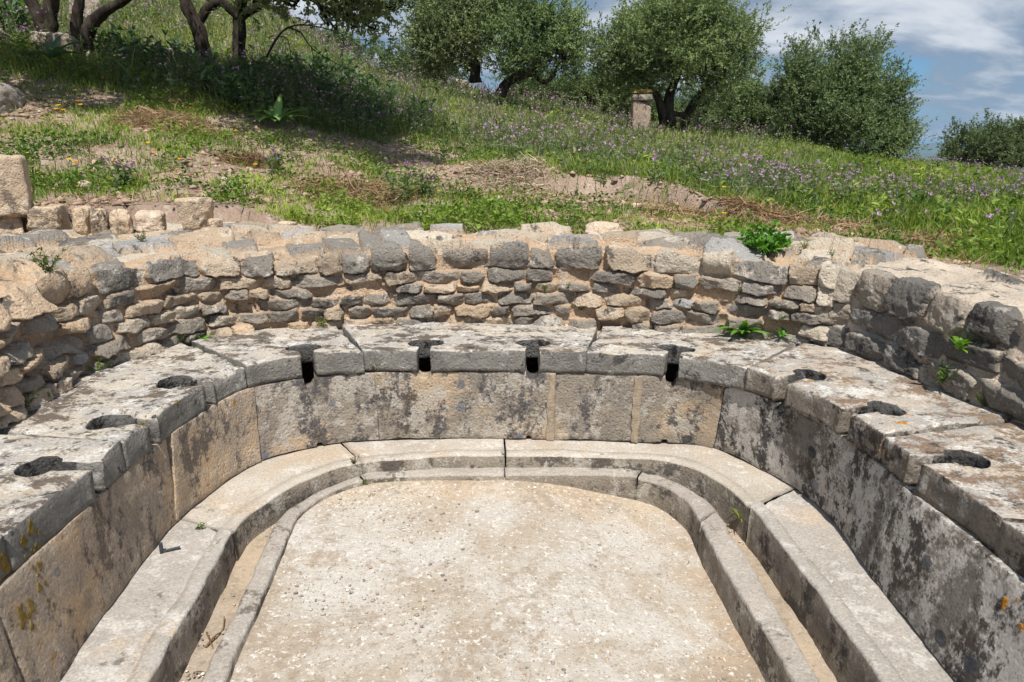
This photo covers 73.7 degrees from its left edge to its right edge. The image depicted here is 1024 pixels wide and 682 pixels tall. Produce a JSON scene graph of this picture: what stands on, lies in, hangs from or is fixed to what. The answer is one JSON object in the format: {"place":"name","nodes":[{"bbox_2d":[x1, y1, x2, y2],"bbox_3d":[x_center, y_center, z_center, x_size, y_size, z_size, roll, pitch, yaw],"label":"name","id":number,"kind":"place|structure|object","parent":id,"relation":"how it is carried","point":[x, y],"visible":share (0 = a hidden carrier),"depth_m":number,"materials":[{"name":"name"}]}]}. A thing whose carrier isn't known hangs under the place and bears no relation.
{"place":"outdoors","nodes":[
{"label":"outdoors","id":0,"kind":"place"},
{"bbox_2d":[230,477,764,681],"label":"gravel floor","id":1,"kind":"structure","parent":0,"point":[693,604],"depth_m":2.78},
{"bbox_2d":[254,485,756,681],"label":"floor pebbles","id":2,"kind":"object","parent":1,"relation":"on","point":[457,642],"visible":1,"depth_m":2.68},
{"bbox_2d":[636,472,716,548],"bbox_3d":[0.847,0.861,3.506,0.194,0.199,0.580,-7,17,-23],"label":"kerb stone","id":3,"kind":"object","parent":1,"relation":"on","point":[689,510],"visible":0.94,"depth_m":3.50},
{"bbox_2d":[697,512,818,681],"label":"kerb stone","id":4,"kind":"object","parent":1,"relation":"on","point":[770,643],"visible":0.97,"depth_m":2.64,"materials":[{"name":"stone"}]},
{"bbox_2d":[179,523,837,681],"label":"gutter floor","id":5,"kind":"structure","parent":0,"point":[241,575],"depth_m":2.70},
{"bbox_2d":[59,519,235,681],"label":"bench stone","id":6,"kind":"object","parent":5,"relation":"on","point":[151,625],"visible":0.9,"depth_m":2.48,"materials":[{"name":"stone"}]},
{"bbox_2d":[0,617,22,681],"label":"facing panel","id":7,"kind":"object","parent":6,"relation":"on","point":[9,671],"visible":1,"depth_m":1.93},
{"bbox_2d":[0,439,178,681],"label":"facing panel","id":8,"kind":"object","parent":6,"relation":"on","point":[62,589],"visible":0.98,"depth_m":2.32,"materials":[{"name":"stone"}]},
{"bbox_2d":[0,434,125,571],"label":"seat slab","id":9,"kind":"structure","parent":8,"relation":"on","point":[50,487],"depth_m":2.34,"materials":[{"name":"stone"}]},
{"bbox_2d":[0,343,247,470],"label":"seat slab","id":10,"kind":"structure","parent":8,"relation":"on","point":[138,407],"depth_m":3.10,"materials":[{"name":"stone"}]},
{"bbox_2d":[201,525,289,681],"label":"kerb stone","id":11,"kind":"object","parent":5,"relation":"on","point":[224,660],"visible":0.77,"depth_m":2.57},
{"bbox_2d":[180,443,361,560],"bbox_3d":[-1.196,0.812,3.512,0.527,0.253,1.008,9,18,29],"label":"bench stone","id":12,"kind":"object","parent":5,"relation":"on","point":[246,506],"visible":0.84,"depth_m":3.40,"materials":[{"name":"stone"}]},
{"bbox_2d":[166,387,260,521],"bbox_3d":[-1.496,0.518,3.354,0.183,0.409,0.759,4,16,14],"label":"facing panel","id":13,"kind":"object","parent":12,"relation":"on","point":[211,448],"visible":0.86,"depth_m":3.33,"materials":[{"name":"stone"}]},
{"bbox_2d":[254,370,378,460],"bbox_3d":[-1.107,0.389,3.829,0.734,0.410,0.208,-7,17,-25],"label":"facing panel","id":14,"kind":"object","parent":12,"relation":"on","point":[294,414],"visible":0.8,"depth_m":3.80,"materials":[{"name":"stone"}]},
{"bbox_2d":[190,326,364,387],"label":"seat slab","id":15,"kind":"structure","parent":14,"relation":"on","point":[263,355],"depth_m":3.80,"materials":[{"name":"stone"}]},
{"bbox_2d":[275,477,362,535],"bbox_3d":[-0.967,0.881,3.439,0.175,0.192,0.611,7,17,23],"label":"kerb stone","id":16,"kind":"object","parent":5,"relation":"on","point":[289,518],"visible":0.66,"depth_m":3.40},
{"bbox_2d":[341,438,504,476],"bbox_3d":[-0.504,0.711,3.870,0.939,0.250,0.353,-2,16,-6],"label":"bench stone","id":17,"kind":"object","parent":5,"relation":"on","point":[403,454],"visible":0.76,"depth_m":3.76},
{"bbox_2d":[375,366,549,439],"bbox_3d":[-0.283,0.355,3.944,1.017,0.408,0.149,0,15,0],"label":"facing panel","id":18,"kind":"object","parent":17,"relation":"on","point":[419,404],"visible":0.89,"depth_m":3.89,"materials":[{"name":"stone"}]},
{"bbox_2d":[360,467,503,484],"bbox_3d":[-0.430,0.799,3.727,0.787,0.203,0.144,-1,16,-4],"label":"kerb stone","id":19,"kind":"object","parent":5,"relation":"on","point":[480,474],"visible":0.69,"depth_m":3.67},
{"bbox_2d":[504,467,640,499],"bbox_3d":[0.336,0.794,3.741,0.759,0.200,0.140,1,15,2],"label":"kerb stone","id":20,"kind":"object","parent":5,"relation":"on","point":[622,482],"visible":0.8,"depth_m":3.68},
{"bbox_2d":[505,436,795,542],"bbox_3d":[0.703,0.745,3.747,1.592,0.253,0.663,8,17,26],"label":"bench stone","id":21,"kind":"object","parent":5,"relation":"on","point":[720,481],"visible":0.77,"depth_m":3.69,"materials":[{"name":"stone"}]},
{"bbox_2d":[546,372,555,440],"bbox_3d":[0.222,0.372,3.897,0.058,0.413,0.072,0,15,0],"label":"mortar strip","id":22,"kind":"object","parent":21,"relation":"on","point":[550,413],"visible":0.97,"depth_m":3.88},
{"bbox_2d":[554,372,637,440],"bbox_3d":[0.465,0.361,3.928,0.498,0.410,0.140,1,16,4],"label":"facing panel","id":23,"kind":"object","parent":21,"relation":"on","point":[594,406],"visible":0.81,"depth_m":3.87,"materials":[{"name":"stone"}]},
{"bbox_2d":[630,375,642,443],"bbox_3d":[0.703,0.385,3.861,0.054,0.403,0.070,2,16,6],"label":"mortar strip","id":24,"kind":"object","parent":21,"relation":"on","point":[637,398],"visible":0.99,"depth_m":3.83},
{"bbox_2d":[638,371,724,447],"bbox_3d":[0.956,0.381,3.847,0.535,0.406,0.198,6,17,21],"label":"facing panel","id":25,"kind":"object","parent":21,"relation":"on","point":[676,410],"visible":0.81,"depth_m":3.80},
{"bbox_2d":[714,387,898,570],"bbox_3d":[1.390,0.549,3.247,0.275,0.411,1.324,-4,16,-14],"label":"facing panel","id":26,"kind":"object","parent":21,"relation":"on","point":[843,483],"visible":0.83,"depth_m":3.19,"materials":[{"name":"stone"}]},
{"bbox_2d":[745,342,1011,461],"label":"seat slab","id":27,"kind":"structure","parent":26,"relation":"on","point":[868,406],"depth_m":3.11,"materials":[{"name":"grey stone"}]},
{"bbox_2d":[745,489,955,681],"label":"bench stone","id":28,"kind":"object","parent":5,"relation":"on","point":[855,622],"visible":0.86,"depth_m":2.58,"materials":[{"name":"stone"}]},
{"bbox_2d":[869,479,1023,681],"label":"facing panel","id":29,"kind":"object","parent":28,"relation":"on","point":[952,589],"visible":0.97,"depth_m":2.22,"materials":[{"name":"stone"}]},
{"bbox_2d":[881,422,1023,550],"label":"seat slab","id":30,"kind":"structure","parent":29,"relation":"on","point":[970,479],"depth_m":2.41,"materials":[{"name":"grey stone"}]},
{"bbox_2d":[994,521,1023,577],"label":"seat slab","id":31,"kind":"structure","parent":29,"relation":"on","point":[1009,549],"depth_m":2.04,"materials":[{"name":"grey stone"}]},
{"bbox_2d":[0,0,1023,466],"bbox_3d":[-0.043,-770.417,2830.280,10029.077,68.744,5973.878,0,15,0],"label":"hillside","id":32,"kind":"structure","parent":0,"point":[228,212],"depth_m":7.59,"materials":[{"name":"soil"}]},
{"bbox_2d":[0,83,26,113],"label":"rock outcrop","id":33,"kind":"object","parent":32,"relation":"on","point":[8,93],"visible":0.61,"depth_m":7.86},
{"bbox_2d":[0,0,32,33],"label":"thistle bush","id":34,"kind":"object","parent":32,"relation":"on","point":[14,8],"visible":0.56,"depth_m":10.28,"materials":[{"name":"green plant"}]},
{"bbox_2d":[23,0,59,32],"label":"olive tree","id":35,"kind":"object","parent":32,"relation":"on","point":[53,6],"visible":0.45,"depth_m":10.22,"materials":[{"name":"brown plant"}]},
{"bbox_2d":[13,33,89,58],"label":"agave","id":36,"kind":"object","parent":32,"relation":"on","point":[55,51],"visible":0.89,"depth_m":9.27,"materials":[{"name":"green plant"}]},
{"bbox_2d":[30,31,80,60],"bbox_3d":[-6.866,-4.402,10.252,0.724,0.443,0.520,-3,16,-11],"label":"boulder","id":37,"kind":"object","parent":32,"relation":"on","point":[51,37],"visible":0.34,"depth_m":10.05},
{"bbox_2d":[69,0,105,23],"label":"stone block","id":38,"kind":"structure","parent":32,"relation":"on","point":[88,3],"depth_m":12.13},
{"bbox_2d":[69,0,131,56],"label":"olive tree","id":39,"kind":"object","parent":32,"relation":"on","point":[99,16],"visible":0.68,"depth_m":10.35,"materials":[{"name":"brown plant"}]},
{"bbox_2d":[81,22,138,52],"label":"thistle bush","id":40,"kind":"object","parent":32,"relation":"on","point":[116,29],"visible":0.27,"depth_m":10.64,"materials":[{"name":"green plant"}]},
{"bbox_2d":[91,29,146,61],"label":"thistle bush","id":41,"kind":"object","parent":32,"relation":"on","point":[120,43],"visible":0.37,"depth_m":10.24,"materials":[{"name":"green plant"}]},
{"bbox_2d":[95,158,142,190],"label":"thistle","id":42,"kind":"object","parent":32,"relation":"on","point":[120,176],"visible":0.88,"depth_m":6.00,"materials":[{"name":"green plant"}]},
{"bbox_2d":[115,29,193,70],"bbox_3d":[-5.374,-4.278,10.255,1.100,0.694,0.797,-4,16,-14],"label":"thistle bush","id":43,"kind":"object","parent":32,"relation":"on","point":[148,41],"visible":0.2,"depth_m":10.04,"materials":[{"name":"green plant"}]},
{"bbox_2d":[99,98,219,136],"bbox_3d":[-4.168,-2.619,8.186,1.360,0.680,1.139,0,15,0],"label":"brush heap","id":44,"kind":"object","parent":32,"relation":"on","point":[153,115],"visible":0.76,"depth_m":8.07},
{"bbox_2d":[147,46,199,77],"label":"thistle bush","id":45,"kind":"object","parent":32,"relation":"on","point":[161,52],"visible":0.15,"depth_m":9.80,"materials":[{"name":"green plant"}]},
{"bbox_2d":[140,35,225,61],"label":"thistle bush","id":46,"kind":"object","parent":32,"relation":"on","point":[177,37],"visible":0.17,"depth_m":10.65,"materials":[{"name":"green plant"}]},
{"bbox_2d":[152,87,223,111],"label":"brush heap","id":47,"kind":"object","parent":32,"relation":"on","point":[179,103],"visible":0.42,"depth_m":8.90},
{"bbox_2d":[187,49,243,97],"bbox_3d":[-4.053,-3.680,9.507,0.863,0.707,0.964,0,15,0],"label":"thistle bush","id":48,"kind":"object","parent":32,"relation":"on","point":[206,78],"visible":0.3,"depth_m":9.29,"materials":[{"name":"green plant"}]},
{"bbox_2d":[200,64,288,105],"bbox_3d":[-3.615,-3.426,9.280,1.058,0.611,1.212,0,15,0],"label":"thistle bush","id":49,"kind":"object","parent":32,"relation":"on","point":[227,81],"visible":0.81,"depth_m":9.05,"materials":[{"name":"green plant"}]},
{"bbox_2d":[214,145,282,168],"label":"brush heap","id":50,"kind":"object","parent":32,"relation":"on","point":[245,157],"visible":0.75,"depth_m":7.36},
{"bbox_2d":[230,54,285,90],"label":"thistle bush","id":51,"kind":"object","parent":32,"relation":"on","point":[256,64],"visible":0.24,"depth_m":9.70,"materials":[{"name":"green plant"}]},
{"bbox_2d":[230,44,302,79],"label":"thistle bush","id":52,"kind":"object","parent":32,"relation":"on","point":[287,58],"visible":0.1,"depth_m":10.73,"materials":[{"name":"green plant"}]},
{"bbox_2d":[263,146,286,175],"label":"thistle","id":53,"kind":"object","parent":32,"relation":"on","point":[277,158],"visible":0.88,"depth_m":6.98,"materials":[{"name":"green plant"}]},
{"bbox_2d":[244,94,306,122],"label":"broad leaved plant","id":54,"kind":"object","parent":32,"relation":"on","point":[276,113],"visible":1,"depth_m":8.84,"materials":[{"name":"green plant"}]},
{"bbox_2d":[272,52,332,89],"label":"thistle bush","id":55,"kind":"object","parent":32,"relation":"on","point":[316,64],"visible":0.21,"depth_m":10.71,"materials":[{"name":"green plant"}]},
{"bbox_2d":[291,46,331,80],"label":"thistle bush","id":56,"kind":"object","parent":32,"relation":"on","point":[311,58],"visible":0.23,"depth_m":11.88,"materials":[{"name":"green plant"}]},
{"bbox_2d":[179,0,452,73],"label":"olive tree","id":57,"kind":"object","parent":32,"relation":"on","point":[240,12],"visible":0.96,"depth_m":9.41,"materials":[{"name":"green plant"}]},
{"bbox_2d":[288,63,350,108],"bbox_3d":[-2.887,-3.791,10.390,0.840,0.782,1.033,0,15,0],"label":"thistle bush","id":58,"kind":"object","parent":32,"relation":"on","point":[327,81],"visible":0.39,"depth_m":10.16,"materials":[{"name":"green plant"}]},
{"bbox_2d":[309,61,377,99],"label":"thistle bush","id":59,"kind":"object","parent":32,"relation":"on","point":[363,78],"visible":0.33,"depth_m":11.39,"materials":[{"name":"green plant"}]},
{"bbox_2d":[309,18,386,62],"bbox_3d":[-6.739,-11.991,27.926,2.822,2.195,2.738,13,20,38],"label":"olive tree","id":60,"kind":"object","parent":32,"relation":"on","point":[368,51],"visible":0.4,"depth_m":27.71,"materials":[{"name":"green plant"}]},
{"bbox_2d":[326,53,380,83],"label":"thistle bush","id":61,"kind":"object","parent":32,"relation":"on","point":[356,66],"visible":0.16,"depth_m":12.77,"materials":[{"name":"green plant"}]},
{"bbox_2d":[286,160,426,207],"bbox_3d":[-1.533,-1.484,6.732,1.418,0.607,1.087,0,15,0],"label":"brush heap","id":62,"kind":"object","parent":32,"relation":"on","point":[356,188],"visible":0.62,"depth_m":6.62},
{"bbox_2d":[352,92,409,125],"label":"thistle bush","id":63,"kind":"object","parent":32,"relation":"on","point":[379,108],"visible":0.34,"depth_m":10.83,"materials":[{"name":"green plant"}]},
{"bbox_2d":[364,27,413,76],"bbox_3d":[-3.842,-9.681,23.157,2.215,2.202,1.985,15,21,42],"label":"tree","id":64,"kind":"object","parent":32,"relation":"on","point":[380,58],"visible":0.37,"depth_m":22.88,"materials":[{"name":"green plant"}]},
{"bbox_2d":[403,95,436,125],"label":"thistle bush","id":65,"kind":"object","parent":32,"relation":"on","point":[421,101],"visible":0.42,"depth_m":11.32,"materials":[{"name":"green plant"}]},
{"bbox_2d":[407,163,438,196],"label":"thistle","id":66,"kind":"object","parent":32,"relation":"on","point":[426,187],"visible":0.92,"depth_m":6.64,"materials":[{"name":"green plant"}]},
{"bbox_2d":[380,48,468,84],"bbox_3d":[-2.773,-8.932,22.372,3.055,2.222,2.207,0,15,0],"label":"bush","id":67,"kind":"object","parent":32,"relation":"on","point":[403,65],"visible":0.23,"depth_m":22.09,"materials":[{"name":"green plant"}]},
{"bbox_2d":[378,0,531,86],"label":"olive tree","id":68,"kind":"object","parent":32,"relation":"on","point":[444,34],"visible":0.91,"depth_m":17.07,"materials":[{"name":"green plant"}]},
{"bbox_2d":[0,221,925,428],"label":"rubble wall","id":69,"kind":"structure","parent":32,"relation":"on","point":[113,298],"depth_m":4.21,"materials":[{"name":"stone"}]},
{"bbox_2d":[0,535,11,581],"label":"seat slab","id":70,"kind":"structure","parent":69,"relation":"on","point":[5,567],"depth_m":1.96,"materials":[{"name":"stone"}]},
{"bbox_2d":[0,217,26,234],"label":"stone block","id":71,"kind":"structure","parent":69,"relation":"on","point":[16,225],"depth_m":4.77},
{"bbox_2d":[0,154,34,220],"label":"stone block","id":72,"kind":"object","parent":71,"relation":"on","point":[16,198],"depth_m":4.68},
{"bbox_2d":[26,247,66,271],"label":"weed","id":73,"kind":"object","parent":69,"relation":"on","point":[42,262],"visible":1,"depth_m":3.18,"materials":[{"name":"green plant"}]},
{"bbox_2d":[26,204,71,230],"bbox_3d":[-3.344,-0.851,4.927,0.224,0.264,0.342,-5,16,-18],"label":"stone block","id":74,"kind":"object","parent":69,"relation":"on","point":[52,216],"depth_m":4.81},
{"bbox_2d":[72,205,91,234],"bbox_3d":[-3.082,-0.842,4.925,0.130,0.262,0.272,-4,16,-14],"label":"stone block","id":75,"kind":"object","parent":69,"relation":"on","point":[81,220],"depth_m":4.81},
{"bbox_2d":[90,208,109,234],"bbox_3d":[-2.936,-0.814,4.884,0.134,0.271,0.236,-7,17,-25],"label":"stone block","id":76,"kind":"object","parent":69,"relation":"on","point":[99,220],"depth_m":4.79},
{"bbox_2d":[109,208,133,234],"bbox_3d":[-2.783,-0.809,4.880,0.148,0.279,0.241,-7,17,-24],"label":"stone block","id":77,"kind":"object","parent":69,"relation":"on","point":[121,221],"depth_m":4.79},
{"bbox_2d":[134,210,166,231],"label":"flat stone","id":78,"kind":"object","parent":69,"relation":"on","point":[150,221],"visible":0.79,"depth_m":4.86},
{"bbox_2d":[174,197,213,229],"bbox_3d":[-2.327,-0.942,5.032,0.250,0.239,0.308,-6,17,-20],"label":"capital block","id":79,"kind":"object","parent":69,"relation":"on","point":[195,213],"depth_m":4.91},
{"bbox_2d":[341,321,597,372],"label":"seat slab","id":80,"kind":"structure","parent":69,"relation":"on","point":[482,346],"depth_m":3.93,"materials":[{"name":"stone"}]},
{"bbox_2d":[585,221,622,236],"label":"pale rock","id":81,"kind":"object","parent":69,"relation":"on","point":[600,228],"visible":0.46,"depth_m":5.08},
{"bbox_2d":[586,324,796,390],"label":"seat slab","id":82,"kind":"structure","parent":69,"relation":"on","point":[721,359],"depth_m":3.80,"materials":[{"name":"stone"}]},
{"bbox_2d":[714,317,768,335],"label":"leafy weed","id":83,"kind":"object","parent":82,"relation":"on","point":[742,331],"visible":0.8,"depth_m":4.06,"materials":[{"name":"green plant"}]},
{"bbox_2d":[737,219,792,254],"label":"leafy bush","id":84,"kind":"object","parent":69,"relation":"on","point":[765,243],"visible":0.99,"depth_m":4.17,"materials":[{"name":"green plant"}]},
{"bbox_2d":[1,78,994,264],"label":"earth clods","id":85,"kind":"object","parent":32,"relation":"on","point":[122,200],"visible":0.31,"depth_m":7.05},
{"bbox_2d":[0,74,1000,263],"bbox_3d":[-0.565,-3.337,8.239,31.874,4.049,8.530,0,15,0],"label":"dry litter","id":86,"kind":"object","parent":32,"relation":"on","point":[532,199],"visible":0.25,"depth_m":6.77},
{"bbox_2d":[451,153,553,192],"bbox_3d":[-0.108,-1.929,8.261,1.307,0.759,0.876,0,15,0],"label":"brush heap","id":87,"kind":"object","parent":32,"relation":"on","point":[500,162],"visible":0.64,"depth_m":8.26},
{"bbox_2d":[0,0,1023,230],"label":"thistle","id":88,"kind":"object","parent":32,"relation":"on","point":[291,89],"depth_m":10.03,"materials":[{"name":"plant"}]},
{"bbox_2d":[0,0,1023,274],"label":"meadow grass","id":89,"kind":"structure","parent":32,"relation":"on","point":[404,128],"depth_m":8.51,"materials":[{"name":"plant"}]},
{"bbox_2d":[0,0,1023,274],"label":"meadow weeds","id":90,"kind":"object","parent":32,"relation":"on","point":[1010,204],"visible":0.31,"depth_m":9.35,"materials":[{"name":"green plant"}]},
{"bbox_2d":[493,147,559,191],"bbox_3d":[0.191,-1.973,8.321,0.856,0.773,0.650,0,15,0],"label":"brush heap","id":91,"kind":"object","parent":32,"relation":"on","point":[533,159],"visible":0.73,"depth_m":8.25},
{"bbox_2d":[469,0,604,103],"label":"olive tree","id":92,"kind":"object","parent":32,"relation":"on","point":[541,27],"visible":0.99,"depth_m":16.46,"materials":[{"name":"green plant"}]},
{"bbox_2d":[483,62,592,107],"bbox_3d":[1.020,-9.087,24.548,3.406,2.389,3.439,-12,19,-36],"label":"bush","id":93,"kind":"object","parent":32,"relation":"on","point":[552,86],"visible":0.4,"depth_m":23.97,"materials":[{"name":"green plant"}]},
{"bbox_2d":[562,65,630,113],"bbox_3d":[3.280,-8.853,24.505,3.624,2.456,3.090,0,15,0],"label":"olive tree","id":94,"kind":"object","parent":32,"relation":"on","point":[589,91],"visible":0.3,"depth_m":23.83,"materials":[{"name":"green plant"}]},
{"bbox_2d":[590,67,658,120],"bbox_3d":[3.873,-8.486,23.271,2.476,2.441,2.433,0,15,0],"label":"bush","id":95,"kind":"object","parent":32,"relation":"on","point":[612,101],"visible":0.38,"depth_m":23.11,"materials":[{"name":"green plant"}]},
{"bbox_2d":[630,89,652,130],"bbox_3d":[3.197,-5.671,17.009,0.531,1.123,0.493,0,15,0],"label":"stone stele","id":96,"kind":"object","parent":32,"relation":"on","point":[640,108],"visible":0.83,"depth_m":16.82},
{"bbox_2d":[616,81,691,126],"bbox_3d":[5.588,-8.764,26.165,3.502,2.362,3.320,0,15,0],"label":"bush","id":97,"kind":"object","parent":32,"relation":"on","point":[678,106],"visible":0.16,"depth_m":25.53,"materials":[{"name":"green plant"}]},
{"bbox_2d":[581,0,791,131],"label":"olive tree","id":98,"kind":"object","parent":32,"relation":"on","point":[647,47],"visible":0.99,"depth_m":16.71,"materials":[{"name":"green plant"}]},
{"bbox_2d":[631,188,757,223],"bbox_3d":[1.784,-1.230,6.771,1.227,0.592,0.932,0,15,0],"label":"brush heap","id":99,"kind":"object","parent":32,"relation":"on","point":[685,209],"visible":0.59,"depth_m":6.71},
{"bbox_2d":[674,71,735,131],"bbox_3d":[7.482,-8.718,25.455,3.181,2.798,2.599,7,17,22],"label":"olive tree","id":100,"kind":"object","parent":32,"relation":"on","point":[701,113],"visible":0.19,"depth_m":25.07,"materials":[{"name":"green plant"}]},
{"bbox_2d":[694,55,781,137],"bbox_3d":[8.132,-8.126,23.533,3.645,3.490,2.799,0,15,0],"label":"olive tree","id":101,"kind":"object","parent":32,"relation":"on","point":[742,114],"visible":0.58,"depth_m":23.08,"materials":[{"name":"green plant"}]},
{"bbox_2d":[700,183,809,228],"bbox_3d":[2.325,-1.213,6.657,0.997,0.623,1.043,-14,21,-41],"label":"brush heap","id":102,"kind":"object","parent":32,"relation":"on","point":[750,204],"visible":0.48,"depth_m":6.63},
{"bbox_2d":[749,67,797,138],"bbox_3d":[9.023,-7.618,23.100,2.286,3.019,2.897,0,15,0],"label":"olive tree","id":103,"kind":"object","parent":32,"relation":"on","point":[771,97],"visible":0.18,"depth_m":22.54,"materials":[{"name":"green plant"}]},
{"bbox_2d":[756,197,887,235],"bbox_3d":[3.026,-1.147,6.693,1.265,0.634,1.054,6,17,22],"label":"brush heap","id":104,"kind":"object","parent":32,"relation":"on","point":[831,221],"visible":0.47,"depth_m":6.58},
{"bbox_2d":[764,18,937,160],"bbox_3d":[9.221,-6.683,19.087,4.702,4.097,3.609,0,15,0],"label":"olive tree","id":105,"kind":"object","parent":32,"relation":"on","point":[851,98],"visible":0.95,"depth_m":18.38,"materials":[{"name":"green plant"}]},
{"bbox_2d":[810,257,1023,424],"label":"rubble wall","id":106,"kind":"structure","parent":32,"relation":"on","point":[906,315],"depth_m":3.27,"materials":[{"name":"stone"}]},
{"bbox_2d":[935,359,966,383],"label":"weed","id":107,"kind":"object","parent":106,"relation":"on","point":[941,376],"visible":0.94,"depth_m":3.06,"materials":[{"name":"green plant"}]},
{"bbox_2d":[946,335,978,352],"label":"leafy weed","id":108,"kind":"object","parent":106,"relation":"attached to","point":[959,342],"visible":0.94,"depth_m":3.00,"materials":[{"name":"green plant"}]},
{"bbox_2d":[841,219,992,251],"bbox_3d":[3.471,-0.791,5.816,1.440,0.524,1.064,0,15,0],"label":"brush heap","id":109,"kind":"object","parent":32,"relation":"on","point":[930,238],"visible":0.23,"depth_m":5.75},
{"bbox_2d":[929,107,1023,170],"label":"olive tree","id":110,"kind":"object","parent":32,"relation":"on","point":[998,143],"visible":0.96,"depth_m":28.28,"materials":[{"name":"green plant"}]},
{"bbox_2d":[272,0,1023,145],"label":"sky","id":111,"kind":"structure","parent":0,"point":[969,54],"materials":[{"name":"blue"}]},
{"bbox_2d":[864,143,964,152],"bbox_3d":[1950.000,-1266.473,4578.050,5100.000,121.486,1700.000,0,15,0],"label":"distant hill","id":112,"kind":"structure","parent":0,"point":[931,146],"depth_m":4286.16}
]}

